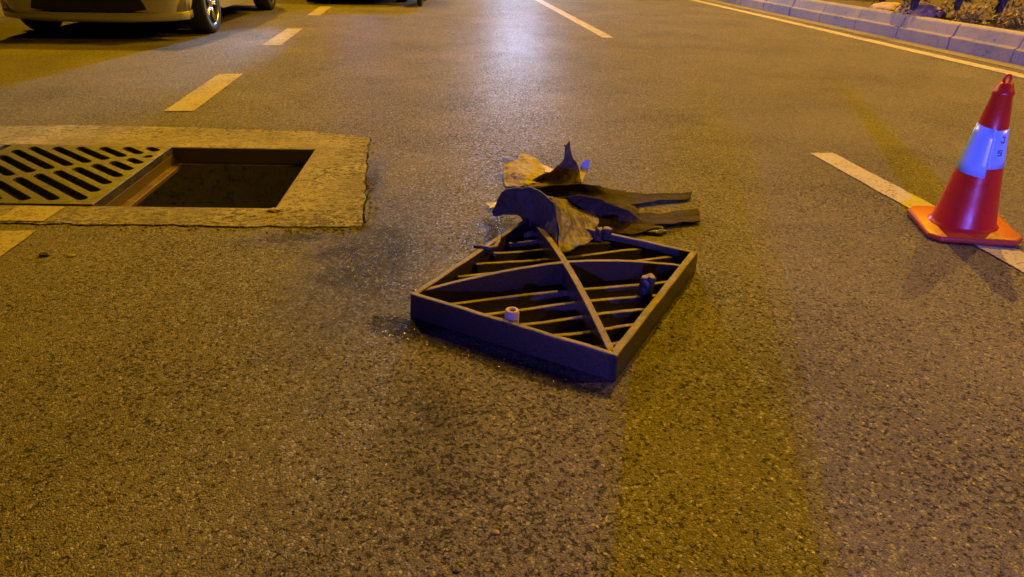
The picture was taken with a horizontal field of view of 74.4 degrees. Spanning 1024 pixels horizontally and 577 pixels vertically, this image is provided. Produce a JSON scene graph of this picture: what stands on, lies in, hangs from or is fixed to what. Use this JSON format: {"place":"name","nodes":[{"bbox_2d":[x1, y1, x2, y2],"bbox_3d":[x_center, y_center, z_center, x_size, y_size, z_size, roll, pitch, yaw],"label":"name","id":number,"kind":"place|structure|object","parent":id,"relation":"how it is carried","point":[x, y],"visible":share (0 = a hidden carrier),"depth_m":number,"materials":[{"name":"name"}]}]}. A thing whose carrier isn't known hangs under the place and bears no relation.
{"place":"outdoors","nodes":[
{"label":"outdoors","id":0,"kind":"place"},
{"bbox_2d":[0,125,369,228],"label":"concrete pavement","id":1,"kind":"structure","parent":0,"point":[328,178],"depth_m":3.31,"materials":[{"name":"grey concrete"}]},
{"bbox_2d":[0,206,63,220],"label":"lane marking","id":2,"kind":"object","parent":1,"relation":"on","point":[30,213],"visible":1,"depth_m":2.77,"materials":[{"name":"paint"}]},
{"bbox_2d":[0,145,314,208],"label":"drain pit","id":3,"kind":"object","parent":1,"relation":"in","point":[225,178],"visible":0.18,"depth_m":3.78,"materials":[{"name":"concrete"}]},
{"bbox_2d":[0,144,6,149],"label":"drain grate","id":4,"kind":"object","parent":3,"relation":"in","point":[2,146],"visible":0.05,"depth_m":3.62,"materials":[{"name":"metal"}]},
{"bbox_2d":[0,144,174,205],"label":"drain grate","id":5,"kind":"object","parent":3,"relation":"in","point":[119,175],"visible":0.86,"depth_m":3.28,"materials":[{"name":"metal"}]},
{"bbox_2d":[267,208,281,211],"bbox_3d":[-1.008,-0.331,2.865,0.047,0.021,0.048,18,32,29],"label":"stone","id":6,"kind":"object","parent":1,"relation":"on","point":[274,210],"visible":1,"depth_m":2.85,"materials":[{"name":"beige stone"}]},
{"bbox_2d":[363,139,371,223],"bbox_3d":[-3.376,-0.623,3.370,5.608,0.001,1.718,1,27,-1],"label":"ground joint","id":7,"kind":"object","parent":1,"relation":"on","point":[366,188],"visible":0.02,"depth_m":3.18,"materials":[{"name":"grey concrete"}]},
{"bbox_2d":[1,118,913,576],"bbox_3d":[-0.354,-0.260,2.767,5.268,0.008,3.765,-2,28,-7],"label":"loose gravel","id":8,"kind":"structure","parent":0,"point":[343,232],"depth_m":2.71,"materials":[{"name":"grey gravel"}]},
{"bbox_2d":[0,0,1023,576],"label":"road","id":9,"kind":"structure","parent":0,"point":[736,454],"depth_m":2.02,"materials":[{"name":"grey asphalt"}]},
{"bbox_2d":[0,230,35,255],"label":"lane marking","id":10,"kind":"object","parent":9,"relation":"on","point":[9,240],"visible":1,"depth_m":2.55,"materials":[{"name":"paint"}]},
{"bbox_2d":[39,252,49,256],"bbox_3d":[-1.684,-0.123,2.429,0.036,0.016,0.029,-14,31,-28],"label":"stone","id":11,"kind":"object","parent":9,"relation":"on","point":[44,254],"visible":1,"depth_m":2.42,"materials":[{"name":"grey stone"}]},
{"bbox_2d":[0,0,275,32],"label":"parked car","id":12,"kind":"object","parent":9,"relation":"on","point":[201,16],"visible":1,"depth_m":7.06,"materials":[{"name":"grey paint"}]},
{"bbox_2d":[164,74,241,110],"bbox_3d":[-2.262,-1.476,5.021,0.198,0.001,1.374,-2,28,-7],"label":"lane marking","id":13,"kind":"object","parent":9,"relation":"on","point":[201,95],"visible":1,"depth_m":4.91,"materials":[{"name":"paint"}]},
{"bbox_2d":[263,28,302,44],"bbox_3d":[-2.627,-2.913,7.784,0.198,0.001,1.507,-2,28,-7],"label":"lane marking","id":14,"kind":"object","parent":9,"relation":"on","point":[282,37],"visible":1,"depth_m":7.73,"materials":[{"name":"paint"}]},
{"bbox_2d":[308,6,330,14],"bbox_3d":[-2.986,-4.323,10.494,0.198,0.001,1.452,-2,28,-7],"label":"lane marking","id":15,"kind":"object","parent":9,"relation":"on","point":[320,10],"visible":1,"depth_m":10.51,"materials":[{"name":"paint"}]},
{"bbox_2d":[417,0,422,5],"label":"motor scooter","id":16,"kind":"object","parent":9,"relation":"on","point":[419,2],"visible":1,"depth_m":11.49,"materials":[{"name":"rubber"}]},
{"bbox_2d":[452,567,460,572],"bbox_3d":[-0.104,0.526,1.260,0.016,0.007,0.014,-10,30,-22],"label":"stone","id":17,"kind":"object","parent":9,"relation":"on","point":[456,569],"visible":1,"depth_m":1.26,"materials":[{"name":"grey stone"}]},
{"bbox_2d":[485,198,497,210],"bbox_3d":[-0.081,-0.372,2.952,0.086,0.035,0.059,-10,30,-22],"label":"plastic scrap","id":18,"kind":"object","parent":9,"relation":"on","point":[491,205],"visible":0.82,"depth_m":2.96,"materials":[{"name":"white plastic"}]},
{"bbox_2d":[502,153,552,186],"bbox_3d":[0.090,-0.596,3.351,0.284,0.076,0.379,-2,28,-7],"label":"crumpled sack","id":19,"kind":"object","parent":9,"relation":"on","point":[521,170],"visible":0.98,"depth_m":3.34,"materials":[{"name":"beige fabric"}]},
{"bbox_2d":[410,218,697,381],"bbox_3d":[0.165,-0.045,2.242,0.702,0.131,0.800,15,30,25],"label":"lifted grate","id":20,"kind":"object","parent":9,"relation":"on","point":[600,303],"visible":0.96,"depth_m":2.13,"materials":[{"name":"metal"}]},
{"bbox_2d":[492,186,598,252],"bbox_3d":[0.212,-0.313,2.634,0.387,0.188,0.534,-13,31,-25],"label":"torn sheet","id":21,"kind":"object","parent":20,"relation":"on","point":[546,213],"visible":0.98,"depth_m":2.56,"materials":[{"name":"rubber"}]},
{"bbox_2d":[527,141,589,186],"bbox_3d":[0.258,-0.615,3.236,0.408,0.221,0.141,-17,32,-31],"label":"leather scrap","id":22,"kind":"object","parent":9,"relation":"on","point":[565,170],"visible":0.99,"depth_m":3.25,"materials":[{"name":"brown leather"}]},
{"bbox_2d":[536,0,612,37],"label":"lane marking","id":23,"kind":"object","parent":9,"relation":"on","point":[585,25],"visible":1,"depth_m":9.96,"materials":[{"name":"white paint"}]},
{"bbox_2d":[534,183,699,234],"bbox_3d":[0.506,-0.410,2.926,0.821,0.155,0.499,-11,30,-23],"label":"torn sheet","id":24,"kind":"object","parent":9,"relation":"on","point":[617,211],"visible":0.9,"depth_m":2.89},
{"bbox_2d":[640,224,666,235],"bbox_3d":[0.565,-0.238,2.768,0.140,0.027,0.094,4,27,6],"label":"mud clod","id":25,"kind":"object","parent":9,"relation":"on","point":[661,231],"visible":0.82,"depth_m":2.73,"materials":[{"name":"brown soil"}]},
{"bbox_2d":[692,0,1023,77],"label":"edge line","id":26,"kind":"object","parent":9,"relation":"on","point":[924,53],"visible":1,"depth_m":8.38,"materials":[{"name":"white paint"}]},
{"bbox_2d":[707,0,1023,70],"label":"gutter path","id":27,"kind":"structure","parent":9,"relation":"on","point":[997,62],"depth_m":8.79,"materials":[{"name":"grey concrete"}]},
{"bbox_2d":[717,0,1023,65],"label":"kerb","id":28,"kind":"structure","parent":9,"relation":"on","point":[999,44],"depth_m":8.71,"materials":[{"name":"concrete"}]},
{"bbox_2d":[811,153,1023,271],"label":"lane marking","id":29,"kind":"object","parent":9,"relation":"on","point":[1014,257],"visible":0.72,"depth_m":3.28,"materials":[{"name":"white paint"}]},
{"bbox_2d":[907,73,1022,247],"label":"traffic cone","id":30,"kind":"object","parent":9,"relation":"on","point":[965,209],"visible":1,"depth_m":2.71,"materials":[{"name":"plastic"}]},
{"bbox_2d":[822,0,1023,31],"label":"median ground","id":31,"kind":"structure","parent":0,"point":[988,17],"depth_m":11.20,"materials":[{"name":"soil"}]},
{"bbox_2d":[869,2,900,10],"bbox_3d":[5.451,-4.045,9.818,0.525,0.222,0.482,-2,28,-7],"label":"rock","id":32,"kind":"object","parent":31,"relation":"on","point":[890,6],"visible":0.32,"depth_m":9.68,"materials":[{"name":"beige stone"}]},
{"bbox_2d":[895,0,930,13],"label":"shrub","id":33,"kind":"object","parent":31,"relation":"on","point":[914,4],"visible":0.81,"depth_m":9.06,"materials":[{"name":"green plant"}]},
{"bbox_2d":[895,2,946,18],"bbox_3d":[5.596,-3.751,9.243,0.673,0.323,0.527,-2,28,-7],"label":"rock","id":34,"kind":"object","parent":31,"relation":"on","point":[927,9],"visible":0.41,"depth_m":9.07,"materials":[{"name":"grey stone"}]},
{"bbox_2d":[931,0,982,18],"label":"shrub","id":35,"kind":"object","parent":31,"relation":"on","point":[957,5],"visible":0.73,"depth_m":9.08,"materials":[{"name":"green plant"}]},
{"bbox_2d":[949,3,989,25],"bbox_3d":[5.620,-3.360,8.304,0.502,0.313,0.383,-2,28,-7],"label":"plant","id":36,"kind":"object","parent":31,"relation":"on","point":[973,15],"visible":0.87,"depth_m":8.27,"materials":[{"name":"green plant"}]},
{"bbox_2d":[970,0,1022,20],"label":"shrub","id":37,"kind":"object","parent":31,"relation":"on","point":[1000,6],"visible":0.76,"depth_m":8.73,"materials":[{"name":"green plant"}]},
{"bbox_2d":[993,4,1023,28],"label":"plant","id":38,"kind":"object","parent":31,"relation":"on","point":[1020,19],"visible":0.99,"depth_m":8.13,"materials":[{"name":"green plant"}]}
]}

